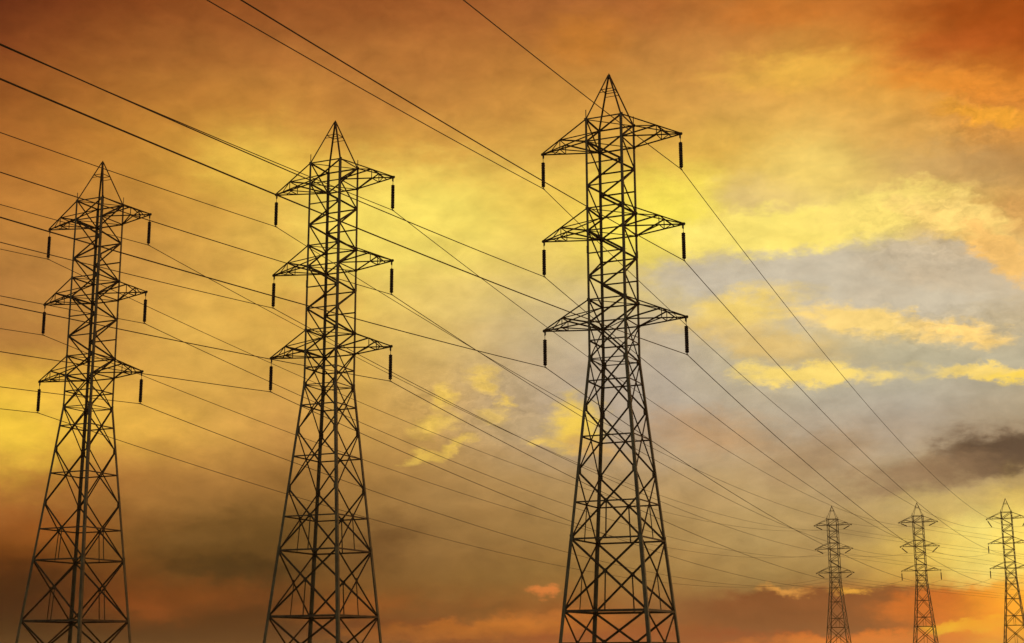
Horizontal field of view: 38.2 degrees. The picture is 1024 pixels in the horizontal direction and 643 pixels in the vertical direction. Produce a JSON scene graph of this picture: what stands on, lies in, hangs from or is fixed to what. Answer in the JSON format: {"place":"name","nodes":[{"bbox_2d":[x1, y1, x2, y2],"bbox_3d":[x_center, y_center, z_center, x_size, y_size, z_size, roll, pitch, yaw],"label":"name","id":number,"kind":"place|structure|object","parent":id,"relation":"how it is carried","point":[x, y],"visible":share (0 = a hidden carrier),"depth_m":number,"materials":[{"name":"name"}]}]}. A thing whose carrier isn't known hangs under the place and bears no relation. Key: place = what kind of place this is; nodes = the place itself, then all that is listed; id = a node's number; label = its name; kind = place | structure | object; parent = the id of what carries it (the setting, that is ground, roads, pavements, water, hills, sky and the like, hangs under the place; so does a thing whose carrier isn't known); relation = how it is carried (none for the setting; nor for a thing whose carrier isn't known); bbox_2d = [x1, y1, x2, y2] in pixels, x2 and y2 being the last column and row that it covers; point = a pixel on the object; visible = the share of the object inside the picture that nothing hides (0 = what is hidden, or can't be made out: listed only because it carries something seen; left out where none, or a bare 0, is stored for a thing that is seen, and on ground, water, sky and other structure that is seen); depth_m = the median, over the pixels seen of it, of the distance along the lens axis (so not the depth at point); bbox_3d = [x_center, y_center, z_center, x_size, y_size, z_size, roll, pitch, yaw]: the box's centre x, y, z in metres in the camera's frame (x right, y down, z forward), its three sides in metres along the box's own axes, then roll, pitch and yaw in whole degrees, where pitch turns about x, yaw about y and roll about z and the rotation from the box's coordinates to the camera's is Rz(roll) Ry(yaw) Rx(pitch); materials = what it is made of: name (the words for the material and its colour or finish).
{"place":"outdoors","nodes":[
{"label":"outdoors","id":0,"kind":"place"},
{"bbox_2d":[0,0,1023,642],"label":"sky","id":1,"kind":"structure","parent":0,"point":[866,157],"materials":[{"name":"orange"}]},
{"label":"ground","id":2,"kind":"structure","parent":0,"visible":0},
{"bbox_2d":[15,161,151,642],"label":"transmission tower","id":3,"kind":"structure","parent":2,"relation":"on","point":[80,620],"depth_m":126.90,"materials":[{"name":"metal"}]},
{"bbox_2d":[0,328,1004,576],"bbox_3d":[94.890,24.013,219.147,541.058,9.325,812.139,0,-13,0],"label":"power line","id":4,"kind":"object","parent":3,"relation":"hanging from","point":[332,448],"visible":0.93,"depth_m":174.31,"materials":[{"name":"brown metal"}]},
{"bbox_2d":[0,386,1009,596],"bbox_3d":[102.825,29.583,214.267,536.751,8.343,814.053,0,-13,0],"label":"power line","id":5,"kind":"object","parent":3,"relation":"hanging from","point":[366,488],"visible":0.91,"depth_m":152.52,"materials":[{"name":"brown metal"}]},
{"bbox_2d":[0,408,1018,599],"bbox_3d":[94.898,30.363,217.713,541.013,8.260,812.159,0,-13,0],"label":"power line","id":6,"kind":"object","parent":3,"relation":"hanging from","point":[373,519],"visible":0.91,"depth_m":172.46,"materials":[{"name":"brown metal"}]},
{"bbox_2d":[0,204,1019,553],"bbox_3d":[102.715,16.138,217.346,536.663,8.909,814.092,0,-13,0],"label":"power line","id":7,"kind":"object","parent":3,"relation":"hanging from","point":[362,360],"visible":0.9,"depth_m":151.00,"materials":[{"name":"brown metal"}]},
{"bbox_2d":[2,296,1020,575],"bbox_3d":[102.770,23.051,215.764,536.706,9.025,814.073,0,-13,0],"label":"power line","id":8,"kind":"object","parent":3,"relation":"hanging from","point":[370,426],"visible":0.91,"depth_m":155.09,"materials":[{"name":"brown metal"}]},
{"bbox_2d":[1,249,1021,556],"bbox_3d":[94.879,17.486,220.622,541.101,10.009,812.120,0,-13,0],"label":"power line","id":9,"kind":"object","parent":3,"relation":"hanging from","point":[367,405],"visible":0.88,"depth_m":173.09,"materials":[{"name":"brown metal"}]},
{"bbox_2d":[263,120,394,642],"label":"transmission tower","id":10,"kind":"structure","parent":2,"relation":"on","point":[311,616],"depth_m":117.26,"materials":[{"name":"metal"}]},
{"bbox_2d":[0,172,1008,563],"bbox_3d":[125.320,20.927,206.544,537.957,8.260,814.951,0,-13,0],"label":"power line","id":11,"kind":"object","parent":10,"relation":"hanging from","point":[370,288],"visible":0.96,"depth_m":109.07,"materials":[{"name":"brown metal"}]},
{"bbox_2d":[0,351,1010,594],"bbox_3d":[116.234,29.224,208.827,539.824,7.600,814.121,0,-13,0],"label":"power line","id":12,"kind":"object","parent":10,"relation":"hanging from","point":[374,439],"visible":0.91,"depth_m":128.46,"materials":[{"name":"brown metal"}]},
{"bbox_2d":[0,45,1016,539],"bbox_3d":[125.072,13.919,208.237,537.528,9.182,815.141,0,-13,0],"label":"power line","id":13,"kind":"object","parent":10,"relation":"hanging from","point":[448,253],"visible":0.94,"depth_m":119.72,"materials":[{"name":"brown metal"}]},
{"bbox_2d":[0,242,1017,568],"bbox_3d":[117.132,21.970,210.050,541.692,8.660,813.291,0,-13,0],"label":"power line","id":14,"kind":"object","parent":10,"relation":"hanging from","point":[384,368],"visible":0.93,"depth_m":132.21,"materials":[{"name":"brown metal"}]},
{"bbox_2d":[0,132,1018,543],"bbox_3d":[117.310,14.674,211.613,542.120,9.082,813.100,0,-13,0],"label":"power line","id":15,"kind":"object","parent":10,"relation":"hanging from","point":[364,282],"visible":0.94,"depth_m":129.41,"materials":[{"name":"brown metal"}]},
{"bbox_2d":[0,304,1021,590],"bbox_3d":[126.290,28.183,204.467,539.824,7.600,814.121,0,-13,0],"label":"power line","id":16,"kind":"object","parent":10,"relation":"hanging from","point":[374,378],"visible":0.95,"depth_m":107.64,"materials":[{"name":"brown metal"}]},
{"bbox_2d":[541,74,688,642],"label":"transmission tower","id":17,"kind":"structure","parent":2,"relation":"on","point":[595,611],"depth_m":107.72,"materials":[{"name":"metal"}]},
{"bbox_2d":[0,78,1018,584],"bbox_3d":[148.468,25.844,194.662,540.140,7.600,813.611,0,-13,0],"label":"power line","id":18,"kind":"object","parent":17,"relation":"hanging from","point":[376,236],"visible":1,"depth_m":60.17,"materials":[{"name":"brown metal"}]},
{"bbox_2d":[0,217,1018,586],"bbox_3d":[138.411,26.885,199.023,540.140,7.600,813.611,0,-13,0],"label":"power line","id":19,"kind":"object","parent":17,"relation":"hanging from","point":[364,321],"visible":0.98,"depth_m":81.21,"materials":[{"name":"brown metal"}]},
{"bbox_2d":[0,43,1019,558],"bbox_3d":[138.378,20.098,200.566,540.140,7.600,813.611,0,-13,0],"label":"power line","id":20,"kind":"object","parent":17,"relation":"hanging from","point":[368,205],"visible":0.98,"depth_m":82.08,"materials":[{"name":"brown metal"}]},
{"bbox_2d":[207,0,1021,532],"bbox_3d":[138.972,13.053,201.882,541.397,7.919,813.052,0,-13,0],"label":"power line","id":21,"kind":"object","parent":17,"relation":"hanging from","point":[531,182],"visible":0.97,"depth_m":100.68,"materials":[{"name":"brown metal"}]},
{"bbox_2d":[241,0,1022,554],"bbox_3d":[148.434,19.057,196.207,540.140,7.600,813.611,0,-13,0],"label":"power line","id":22,"kind":"object","parent":17,"relation":"hanging from","point":[555,188],"visible":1,"depth_m":77.22,"materials":[{"name":"brown metal"}]},
{"bbox_2d":[463,0,1023,526],"bbox_3d":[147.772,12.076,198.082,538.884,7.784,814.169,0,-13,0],"label":"power line","id":23,"kind":"object","parent":17,"relation":"hanging from","point":[695,188],"visible":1,"depth_m":105.77,"materials":[{"name":"brown metal"}]},
{"bbox_2d":[814,506,853,642],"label":"transmission tower","id":24,"kind":"structure","parent":2,"relation":"on","point":[837,566],"depth_m":433.39,"materials":[{"name":"metal"}]},
{"bbox_2d":[898,503,941,642],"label":"transmission tower","id":25,"kind":"structure","parent":2,"relation":"on","point":[923,575],"depth_m":424.87,"materials":[{"name":"metal"}]},
{"bbox_2d":[986,499,1023,642],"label":"transmission tower","id":26,"kind":"structure","parent":2,"relation":"on","point":[1010,573],"depth_m":415.03,"materials":[{"name":"metal"}]}
]}

